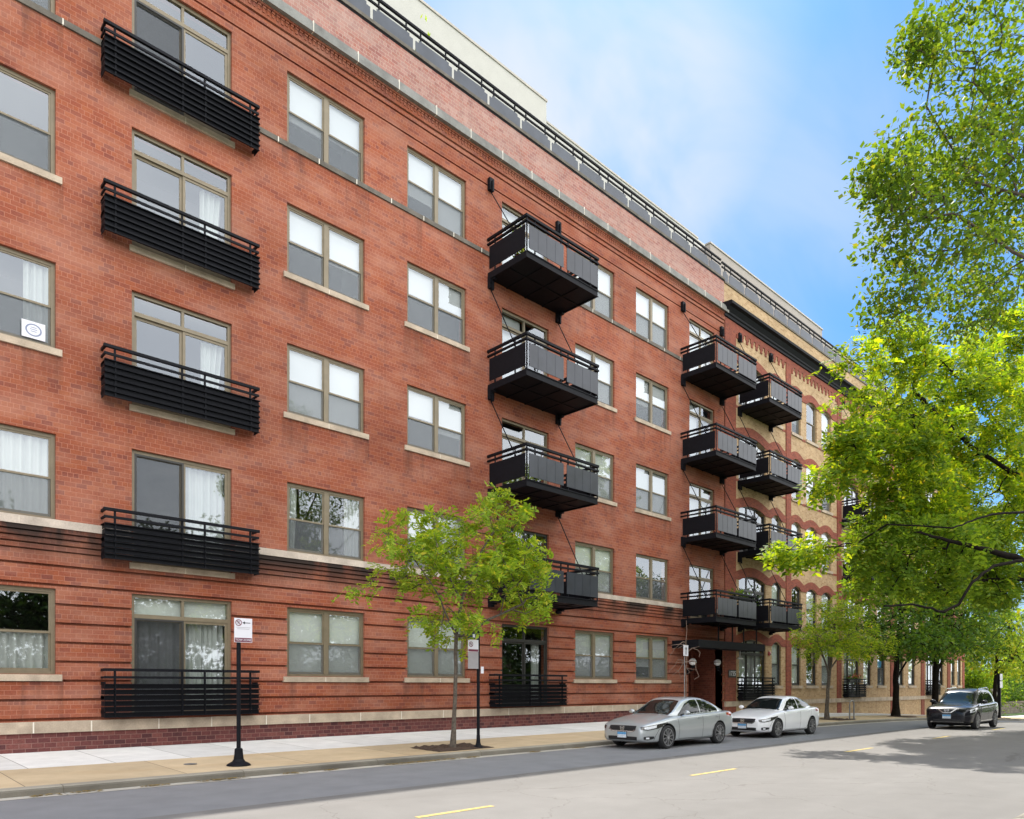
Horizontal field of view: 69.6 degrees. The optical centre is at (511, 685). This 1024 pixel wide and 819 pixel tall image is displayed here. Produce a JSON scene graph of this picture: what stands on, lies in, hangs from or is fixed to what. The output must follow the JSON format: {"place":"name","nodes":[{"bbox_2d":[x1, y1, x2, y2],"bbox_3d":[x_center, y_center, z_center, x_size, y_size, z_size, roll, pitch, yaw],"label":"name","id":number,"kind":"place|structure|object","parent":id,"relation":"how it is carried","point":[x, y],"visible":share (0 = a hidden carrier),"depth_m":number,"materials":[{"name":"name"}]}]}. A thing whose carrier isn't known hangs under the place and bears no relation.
{"place":"outdoors","nodes":[
{"label":"outdoors","id":0,"kind":"place"},
{"bbox_2d":[0,720,1023,818],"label":"road","id":1,"kind":"structure","parent":0,"point":[910,770],"depth_m":13.12,"materials":[{"name":"grey asphalt"}]},
{"bbox_2d":[0,720,1009,800],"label":"gutter","id":2,"kind":"object","parent":1,"relation":"on","point":[71,793],"visible":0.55,"depth_m":15.01,"materials":[{"name":"concrete"}]},
{"bbox_2d":[22,747,584,796],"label":"leaf litter","id":3,"kind":"object","parent":2,"relation":"on","point":[283,773],"visible":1,"depth_m":14.28,"materials":[{"name":"brown plant"}]},
{"bbox_2d":[604,696,731,748],"bbox_3d":[4.875,1.069,22.567,4.891,1.462,2.200,0,0,-44],"label":"parked car","id":4,"kind":"object","parent":1,"relation":"on","point":[664,722],"visible":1,"depth_m":21.63,"materials":[{"name":"silver metal"}]},
{"bbox_2d":[416,728,1004,817],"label":"lane marking","id":5,"kind":"object","parent":1,"relation":"on","point":[692,775],"visible":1,"depth_m":10.84,"materials":[{"name":"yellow paint"}]},
{"bbox_2d":[730,695,818,737],"bbox_3d":[9.561,1.084,26.891,4.581,1.432,2.120,0,0,-44],"label":"parked car","id":6,"kind":"object","parent":1,"relation":"on","point":[775,716],"visible":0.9,"depth_m":25.98,"materials":[{"name":"white paint"}]},
{"bbox_2d":[926,687,997,729],"bbox_3d":[19.641,0.949,32.036,4.667,1.762,2.224,0,0,-44],"label":"black suv","id":7,"kind":"object","parent":1,"relation":"on","point":[974,708],"visible":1,"depth_m":31.00,"materials":[{"name":"black paint"}]},
{"bbox_2d":[0,715,1023,788],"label":"parkway pavement","id":8,"kind":"structure","parent":0,"point":[56,775],"depth_m":16.13,"materials":[{"name":"beige concrete"}]},
{"bbox_2d":[226,618,251,766],"bbox_3d":[-5.645,0.125,15.227,0.500,3.050,0.480,0,0,-44],"label":"parking sign","id":9,"kind":"object","parent":8,"relation":"on","point":[242,629],"visible":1,"depth_m":15.19,"materials":[{"name":"black metal"}]},
{"bbox_2d":[411,742,490,751],"bbox_3d":[-1.562,1.613,19.480,1.958,0.077,1.289,0,0,-44],"label":"mulch bed","id":10,"kind":"object","parent":8,"relation":"on","point":[446,747],"visible":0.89,"depth_m":19.21,"materials":[{"name":"brown soil"}]},
{"bbox_2d":[331,480,558,747],"bbox_3d":[-1.377,-1.993,19.402,6.961,7.275,3.462,0,0,-44],"label":"street tree","id":11,"kind":"object","parent":10,"relation":"on","point":[494,567],"visible":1,"depth_m":19.31,"materials":[{"name":"green plant"}]},
{"bbox_2d":[467,631,483,747],"bbox_3d":[-0.998,0.100,19.404,0.570,3.100,0.280,0,0,-44],"label":"parking sign","id":12,"kind":"object","parent":10,"relation":"on","point":[473,654],"visible":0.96,"depth_m":19.42,"materials":[{"name":"black metal"}]},
{"bbox_2d":[0,718,998,791],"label":"kerb","id":13,"kind":"structure","parent":8,"relation":"on","point":[138,778],"depth_m":14.98,"materials":[{"name":"concrete"}]},
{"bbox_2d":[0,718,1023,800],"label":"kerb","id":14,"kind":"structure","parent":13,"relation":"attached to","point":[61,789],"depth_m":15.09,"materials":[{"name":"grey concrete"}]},
{"bbox_2d":[819,718,855,719],"bbox_3d":[16.016,1.649,36.330,1.960,0.086,1.295,0,0,-44],"label":"mulch bed","id":15,"kind":"object","parent":8,"relation":"on","point":[837,719],"visible":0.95,"depth_m":36.08,"materials":[{"name":"brown plant"}]},
{"bbox_2d":[788,593,900,718],"bbox_3d":[16.893,-1.464,37.088,7.744,6.350,4.637,0,0,-44],"label":"street tree","id":16,"kind":"object","parent":8,"relation":"on","point":[854,647],"visible":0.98,"depth_m":36.33,"materials":[{"name":"green plant"}]},
{"bbox_2d":[849,700,854,718],"bbox_3d":[17.201,1.223,37.261,0.700,1.013,0.160,0,0,-44],"label":"bike rack","id":17,"kind":"object","parent":8,"relation":"on","point":[853,709],"visible":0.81,"depth_m":37.42,"materials":[{"name":"metal"}]},
{"bbox_2d":[838,570,964,715],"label":"street tree","id":18,"kind":"object","parent":8,"relation":"on","point":[917,639],"visible":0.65,"depth_m":41.98,"materials":[{"name":"green plant"}]},
{"bbox_2d":[879,558,1023,704],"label":"street tree","id":19,"kind":"object","parent":8,"relation":"on","point":[970,631],"visible":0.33,"depth_m":46.73,"materials":[{"name":"green plant"}]},
{"bbox_2d":[952,606,1023,701],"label":"street tree","id":20,"kind":"object","parent":8,"relation":"on","point":[997,664],"visible":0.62,"depth_m":58.56,"materials":[{"name":"green plant"}]},
{"bbox_2d":[997,673,1002,717],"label":"double sign","id":21,"kind":"object","parent":8,"relation":"on","point":[999,681],"visible":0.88,"depth_m":56.76,"materials":[{"name":"metal"}]},
{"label":"mulch bed","id":22,"kind":"structure","parent":8,"relation":"on","visible":0},
{"bbox_2d":[671,621,699,696],"bbox_3d":[6.358,-0.381,27.175,1.093,4.043,1.071,0,0,3],"label":"bare sapling","id":23,"kind":"object","parent":22,"relation":"on","point":[686,661],"visible":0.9,"depth_m":27.13,"materials":[{"name":"brown plant"}]},
{"bbox_2d":[683,644,687,695],"bbox_3d":[6.328,0.075,26.884,0.300,3.150,0.070,0,0,-44],"label":"arrow sign","id":24,"kind":"object","parent":22,"relation":"on","point":[685,650],"visible":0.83,"depth_m":26.87,"materials":[{"name":"metal"}]},
{"bbox_2d":[0,713,1023,769],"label":"sidewalk","id":25,"kind":"structure","parent":0,"point":[12,761],"depth_m":19.15,"materials":[{"name":"white concrete"}]},
{"bbox_2d":[423,0,1023,670],"label":"sky","id":26,"kind":"structure","parent":0,"point":[739,120],"materials":[{"name":"blue"}]},
{"bbox_2d":[1001,713,1023,715],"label":"verge","id":27,"kind":"structure","parent":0,"point":[1012,714],"depth_m":71.92,"materials":[{"name":"green plant"}]},
{"bbox_2d":[965,664,1022,713],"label":"bush","id":28,"kind":"object","parent":27,"relation":"on","point":[976,680],"visible":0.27,"depth_m":71.82,"materials":[{"name":"green plant"}]},
{"bbox_2d":[983,663,1023,711],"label":"bush","id":29,"kind":"object","parent":27,"relation":"on","point":[1017,694],"visible":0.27,"depth_m":77.77,"materials":[{"name":"green plant"}]},
{"bbox_3d":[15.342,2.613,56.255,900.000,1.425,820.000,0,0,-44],"label":"ground","id":30,"kind":"structure","parent":0,"visible":0},
{"bbox_2d":[0,0,764,753],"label":"red brick building","id":31,"kind":"structure","parent":30,"relation":"on","point":[284,318],"depth_m":22.36,"materials":[{"name":"brick"}]},
{"bbox_2d":[0,424,54,518],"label":"window","id":32,"kind":"structure","parent":31,"relation":"in","point":[27,463],"depth_m":17.19,"materials":[{"name":"brown metal"}]},
{"bbox_2d":[0,585,61,680],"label":"window","id":33,"kind":"structure","parent":31,"relation":"in","point":[30,655],"depth_m":17.14,"materials":[{"name":"brown metal"}]},
{"bbox_2d":[0,245,61,356],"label":"window","id":34,"kind":"structure","parent":31,"relation":"in","point":[38,321],"depth_m":17.26,"materials":[{"name":"brown metal"}]},
{"bbox_2d":[0,65,61,184],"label":"window","id":35,"kind":"structure","parent":31,"relation":"in","point":[49,174],"depth_m":17.21,"materials":[{"name":"brown metal"}]},
{"bbox_2d":[30,0,54,13],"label":"window","id":36,"kind":"structure","parent":31,"relation":"in","point":[51,3],"depth_m":17.41,"materials":[{"name":"brown metal"}]},
{"bbox_2d":[131,594,230,716],"bbox_3d":[-8.799,-0.760,19.573,2.560,3.120,0.276,0,0,-44],"label":"balcony door","id":37,"kind":"structure","parent":31,"relation":"in","point":[168,632],"depth_m":19.52,"materials":[{"name":"glass"}]},
{"bbox_2d":[132,450,230,572],"bbox_3d":[-8.798,-4.535,19.573,2.560,2.870,0.272,0,0,-44],"label":"balcony door","id":38,"kind":"structure","parent":31,"relation":"in","point":[200,492],"depth_m":19.96,"materials":[{"name":"brown metal"}]},
{"bbox_2d":[132,291,230,427],"bbox_3d":[-8.797,-8.520,19.571,2.560,2.900,0.271,0,0,-44],"label":"balcony door","id":39,"kind":"structure","parent":31,"relation":"in","point":[211,356],"depth_m":19.72,"materials":[{"name":"brown metal"}]},
{"bbox_2d":[132,129,230,281],"bbox_3d":[-8.798,-12.580,19.572,2.560,3.000,0.275,0,0,-44],"label":"balcony door","id":40,"kind":"structure","parent":31,"relation":"in","point":[210,206],"depth_m":19.68,"materials":[{"name":"brown metal"}]},
{"bbox_2d":[132,0,230,139],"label":"balcony door","id":41,"kind":"structure","parent":31,"relation":"in","point":[147,6],"depth_m":19.53,"materials":[{"name":"brown metal"}]},
{"bbox_2d":[287,482,362,560],"bbox_3d":[-5.721,-4.925,22.467,2.630,2.030,0.200,0,0,-44],"label":"window","id":42,"kind":"structure","parent":31,"relation":"in","point":[353,505],"depth_m":22.51,"materials":[{"name":"brown metal"}]},
{"bbox_2d":[287,73,362,182],"bbox_3d":[-5.699,-16.870,22.444,2.630,2.100,0.137,0,0,-44],"label":"window","id":43,"kind":"structure","parent":31,"relation":"in","point":[308,109],"depth_m":22.38,"materials":[{"name":"white glass"}]},
{"bbox_2d":[282,607,368,681],"bbox_3d":[-5.651,-1.196,22.394,2.870,2.187,0.276,0,0,-44],"label":"window","id":44,"kind":"structure","parent":31,"relation":"in","point":[327,645],"depth_m":22.38,"materials":[{"name":"grey glass"}]},
{"bbox_2d":[283,344,368,439],"bbox_3d":[-5.651,-8.886,22.394,2.870,2.207,0.276,0,0,-44],"label":"window","id":45,"kind":"structure","parent":31,"relation":"in","point":[324,392],"depth_m":22.38,"materials":[{"name":"glass"}]},
{"bbox_2d":[283,204,368,310],"bbox_3d":[-5.651,-12.971,22.394,2.870,2.217,0.276,0,0,-44],"label":"window","id":46,"kind":"structure","parent":31,"relation":"in","point":[337,248],"depth_m":22.40,"materials":[{"name":"white glass"}]},
{"bbox_2d":[407,507,464,570],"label":"window","id":47,"kind":"structure","parent":31,"relation":"in","point":[411,531],"depth_m":25.17,"materials":[{"name":"grey glass"}]},
{"bbox_2d":[407,147,464,237],"bbox_3d":[-2.648,-16.870,25.368,2.560,2.100,0.137,0,0,-44],"label":"window","id":48,"kind":"structure","parent":31,"relation":"in","point":[428,183],"depth_m":25.35,"materials":[{"name":"white glass"}]},
{"bbox_2d":[403,617,469,682],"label":"window","id":49,"kind":"structure","parent":31,"relation":"in","point":[437,666],"depth_m":25.27,"materials":[{"name":"glass"}]},
{"bbox_2d":[404,385,469,466],"bbox_3d":[-2.600,-8.886,25.317,2.800,2.207,0.276,0,0,-44],"label":"window","id":50,"kind":"structure","parent":31,"relation":"in","point":[447,416],"depth_m":25.35,"materials":[{"name":"white glass"}]},
{"bbox_2d":[404,262,469,351],"bbox_3d":[-2.600,-12.971,25.317,2.800,2.217,0.276,0,0,-44],"label":"window","id":51,"kind":"structure","parent":31,"relation":"in","point":[442,295],"depth_m":25.32,"materials":[{"name":"white glass"}]},
{"bbox_2d":[500,624,546,706],"bbox_3d":[0.390,-0.750,28.376,2.530,3.100,0.273,0,0,-44],"label":"balcony door","id":52,"kind":"structure","parent":31,"relation":"in","point":[534,643],"depth_m":28.88,"materials":[{"name":"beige glass"}]},
{"bbox_2d":[502,527,546,594],"bbox_3d":[0.441,-4.590,28.322,2.530,2.720,0.124,0,0,-44],"label":"balcony door","id":53,"kind":"structure","parent":31,"relation":"in","point":[524,532],"depth_m":28.64,"materials":[{"name":"beige glass"}]},
{"bbox_2d":[502,418,546,483],"bbox_3d":[0.441,-8.550,28.322,2.530,2.840,0.124,0,0,-44],"label":"balcony door","id":54,"kind":"structure","parent":31,"relation":"in","point":[511,438],"depth_m":28.28,"materials":[{"name":"brown metal"}]},
{"bbox_2d":[502,309,546,378],"bbox_3d":[0.403,-12.510,28.362,2.530,3.100,0.234,0,0,-44],"label":"balcony door","id":55,"kind":"structure","parent":31,"relation":"in","point":[514,326],"depth_m":28.09,"materials":[{"name":"white glass"}]},
{"bbox_2d":[502,203,546,263],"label":"balcony door","id":56,"kind":"structure","parent":31,"relation":"in","point":[510,218],"depth_m":27.99,"materials":[{"name":"glass"}]},
{"bbox_2d":[575,541,612,594],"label":"window","id":57,"kind":"structure","parent":31,"relation":"in","point":[600,557],"depth_m":31.57,"materials":[{"name":"white glass"}]},
{"bbox_2d":[575,252,612,318],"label":"window","id":58,"kind":"structure","parent":31,"relation":"in","point":[603,303],"depth_m":31.76,"materials":[{"name":"glass"}]},
{"bbox_2d":[572,630,616,682],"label":"window","id":59,"kind":"structure","parent":31,"relation":"in","point":[593,660],"depth_m":31.12,"materials":[{"name":"glass"}]},
{"bbox_2d":[575,443,616,506],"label":"window","id":60,"kind":"structure","parent":31,"relation":"in","point":[605,461],"depth_m":31.62,"materials":[{"name":"glass"}]},
{"bbox_2d":[575,344,616,412],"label":"window","id":61,"kind":"structure","parent":31,"relation":"in","point":[605,374],"depth_m":31.67,"materials":[{"name":"white glass"}]},
{"bbox_2d":[636,554,666,601],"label":"window","id":62,"kind":"structure","parent":31,"relation":"in","point":[651,559],"depth_m":33.98,"materials":[{"name":"brown metal"}]},
{"bbox_2d":[636,288,666,348],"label":"window","id":63,"kind":"structure","parent":31,"relation":"in","point":[651,315],"depth_m":33.98,"materials":[{"name":"glass"}]},
{"bbox_2d":[633,635,670,682],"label":"window","id":64,"kind":"structure","parent":31,"relation":"in","point":[651,651],"depth_m":34.08,"materials":[{"name":"glass"}]},
{"bbox_2d":[634,464,670,520],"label":"window","id":65,"kind":"structure","parent":31,"relation":"in","point":[651,485],"depth_m":33.98,"materials":[{"name":"white glass"}]},
{"bbox_2d":[634,373,670,434],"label":"window","id":66,"kind":"structure","parent":31,"relation":"in","point":[649,393],"depth_m":33.97,"materials":[{"name":"white glass"}]},
{"bbox_2d":[689,564,712,617],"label":"balcony door","id":67,"kind":"structure","parent":31,"relation":"in","point":[710,580],"depth_m":36.91,"materials":[{"name":"grey glass"}]},
{"bbox_2d":[689,483,712,535],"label":"balcony door","id":68,"kind":"structure","parent":31,"relation":"in","point":[702,495],"depth_m":36.95,"materials":[{"name":"glass"}]},
{"bbox_2d":[689,400,712,455],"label":"balcony door","id":69,"kind":"structure","parent":31,"relation":"in","point":[693,417],"depth_m":36.89,"materials":[{"name":"white glass"}]},
{"bbox_2d":[689,319,712,370],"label":"balcony door","id":70,"kind":"structure","parent":31,"relation":"in","point":[693,337],"depth_m":36.89,"materials":[{"name":"white glass"}]},
{"bbox_2d":[729,588,752,601],"bbox_3d":[11.182,-4.484,36.100,2.620,0.607,0.586,0,0,-44],"label":"flower box","id":71,"kind":"object","parent":31,"relation":"attached to","point":[738,591],"visible":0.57,"depth_m":36.03,"materials":[{"name":"green plastic"}]},
{"bbox_2d":[689,241,964,714],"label":"tan brick building","id":72,"kind":"structure","parent":30,"relation":"on","point":[780,418],"depth_m":42.77,"materials":[{"name":"brick"}]},
{"bbox_2d":[739,640,763,697],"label":"balcony door","id":73,"kind":"structure","parent":72,"relation":"in","point":[749,666],"depth_m":40.71,"materials":[{"name":"grey glass"}]},
{"bbox_2d":[739,577,763,622],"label":"balcony door","id":74,"kind":"structure","parent":72,"relation":"in","point":[745,591],"depth_m":40.72,"materials":[{"name":"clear glass"}]},
{"bbox_2d":[739,507,763,551],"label":"balcony door","id":75,"kind":"structure","parent":72,"relation":"in","point":[741,510],"depth_m":40.34,"materials":[{"name":"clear glass"}]},
{"bbox_2d":[739,438,763,479],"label":"balcony door","id":76,"kind":"structure","parent":72,"relation":"in","point":[757,449],"depth_m":40.95,"materials":[{"name":"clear glass"}]},
{"bbox_2d":[740,372,763,404],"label":"balcony door","id":77,"kind":"structure","parent":72,"relation":"in","point":[756,372],"depth_m":40.95,"materials":[{"name":"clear glass"}]},
{"bbox_2d":[772,583,779,605],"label":"window","id":78,"kind":"structure","parent":72,"relation":"in","point":[775,589],"depth_m":42.59,"materials":[{"name":"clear glass"}]},
{"bbox_2d":[771,642,782,687],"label":"window","id":79,"kind":"structure","parent":72,"relation":"in","point":[775,647],"depth_m":42.59,"materials":[{"name":"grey glass"}]},
{"bbox_2d":[792,523,798,537],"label":"window","id":80,"kind":"structure","parent":72,"relation":"in","point":[794,526],"depth_m":44.26,"materials":[{"name":"glass"}]},
{"bbox_2d":[791,645,802,687],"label":"window","id":81,"kind":"structure","parent":72,"relation":"in","point":[795,660],"depth_m":44.26,"materials":[{"name":"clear glass"}]},
{"bbox_2d":[791,420,802,439],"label":"window","id":82,"kind":"structure","parent":72,"relation":"in","point":[796,423],"depth_m":44.26,"materials":[{"name":"brown metal"}]},
{"bbox_2d":[806,590,815,631],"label":"window","id":83,"kind":"structure","parent":72,"relation":"in","point":[809,594],"depth_m":45.67,"materials":[{"name":"grey glass"}]},
{"bbox_2d":[806,528,816,570],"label":"window","id":84,"kind":"structure","parent":72,"relation":"in","point":[809,529],"depth_m":45.66,"materials":[{"name":"white glass"}]},
{"bbox_2d":[806,647,818,687],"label":"window","id":85,"kind":"structure","parent":72,"relation":"in","point":[808,685],"depth_m":45.90,"materials":[{"name":"grey glass"}]},
{"bbox_2d":[806,467,818,510],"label":"window","id":86,"kind":"structure","parent":72,"relation":"in","point":[808,471],"depth_m":45.57,"materials":[{"name":"white glass"}]},
{"bbox_2d":[806,403,818,447],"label":"window","id":87,"kind":"structure","parent":72,"relation":"in","point":[813,443],"depth_m":45.86,"materials":[{"name":"grey glass"}]},
{"bbox_2d":[821,413,829,450],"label":"window","id":88,"kind":"structure","parent":72,"relation":"in","point":[825,421],"depth_m":47.17,"materials":[{"name":"white glass"}]},
{"bbox_2d":[821,649,832,687],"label":"window","id":89,"kind":"structure","parent":72,"relation":"in","point":[824,671],"depth_m":47.17,"materials":[{"name":"grey glass"}]},
{"bbox_2d":[821,533,832,573],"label":"window","id":90,"kind":"structure","parent":72,"relation":"in","point":[824,535],"depth_m":47.27,"materials":[{"name":"brown metal"}]},
{"bbox_2d":[821,484,832,515],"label":"window","id":91,"kind":"structure","parent":72,"relation":"in","point":[828,512],"depth_m":47.12,"materials":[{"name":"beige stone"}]},
{"bbox_2d":[822,593,832,633],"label":"window","id":92,"kind":"structure","parent":72,"relation":"in","point":[825,596],"depth_m":47.17,"materials":[{"name":"grey glass"}]},
{"bbox_2d":[844,650,857,697],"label":"balcony door","id":93,"kind":"structure","parent":72,"relation":"in","point":[848,669],"depth_m":50.03,"materials":[{"name":"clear glass"}]},
{"bbox_2d":[844,487,857,519],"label":"balcony door","id":94,"kind":"structure","parent":72,"relation":"in","point":[852,496],"depth_m":50.04,"materials":[{"name":"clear glass"}]},
{"bbox_2d":[843,673,860,682],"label":"flower box","id":95,"kind":"object","parent":72,"relation":"attached to","point":[853,677],"visible":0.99,"depth_m":49.27,"materials":[{"name":"green plastic"}]},
{"bbox_2d":[863,659,872,687],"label":"window","id":96,"kind":"structure","parent":72,"relation":"in","point":[866,668],"depth_m":51.97,"materials":[{"name":"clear glass"}]},
{"bbox_2d":[877,655,886,687],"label":"window","id":97,"kind":"structure","parent":72,"relation":"in","point":[879,685],"depth_m":53.75,"materials":[{"name":"grey glass"}]},
{"bbox_2d":[899,654,904,687],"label":"window","id":98,"kind":"structure","parent":72,"relation":"in","point":[900,677],"depth_m":56.49,"materials":[{"name":"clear glass"}]},
{"bbox_2d":[908,659,916,687],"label":"window","id":99,"kind":"structure","parent":72,"relation":"in","point":[911,667],"depth_m":58.26,"materials":[{"name":"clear glass"}]},
{"bbox_2d":[926,656,932,693],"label":"balcony door","id":100,"kind":"structure","parent":72,"relation":"in","point":[928,667],"depth_m":61.20,"materials":[{"name":"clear glass"}]},
{"bbox_2d":[951,659,955,686],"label":"window","id":101,"kind":"structure","parent":72,"relation":"in","point":[952,666],"depth_m":65.44,"materials":[{"name":"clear glass"}]},
{"bbox_2d":[957,658,961,686],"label":"window","id":102,"kind":"structure","parent":72,"relation":"in","point":[958,661],"depth_m":66.68,"materials":[{"name":"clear glass"}]},
{"bbox_2d":[965,621,976,683],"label":"tree","id":103,"kind":"object","parent":30,"relation":"on","point":[966,670],"visible":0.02,"depth_m":71.85,"materials":[{"name":"green plant"}]},
{"bbox_2d":[965,614,1004,674],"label":"tree","id":104,"kind":"object","parent":30,"relation":"on","point":[971,662],"visible":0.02,"depth_m":79.52,"materials":[{"name":"green plant"}]},
{"bbox_2d":[997,600,1023,679],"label":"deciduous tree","id":105,"kind":"object","parent":30,"relation":"on","point":[1008,627],"visible":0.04,"depth_m":87.78,"materials":[{"name":"green plant"}]},
{"bbox_2d":[1001,701,1023,713],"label":"garden wall","id":106,"kind":"structure","parent":30,"relation":"on","point":[1011,709],"depth_m":74.76,"materials":[{"name":"stone"}]},
{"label":"sidewalk","id":107,"kind":"structure","parent":0,"visible":0},
{"bbox_2d":[755,297,1023,576],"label":"tree","id":108,"kind":"object","parent":107,"relation":"on","point":[946,468],"visible":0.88,"depth_m":25.55,"materials":[{"name":"green plant"}]},
{"bbox_2d":[831,498,1023,616],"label":"tree","id":109,"kind":"object","parent":107,"relation":"on","point":[891,565],"visible":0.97,"depth_m":25.65,"materials":[{"name":"green plant"}]},
{"bbox_2d":[834,0,1023,360],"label":"tree","id":110,"kind":"object","parent":107,"relation":"on","point":[879,186],"visible":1,"depth_m":15.21,"materials":[{"name":"green plant"}]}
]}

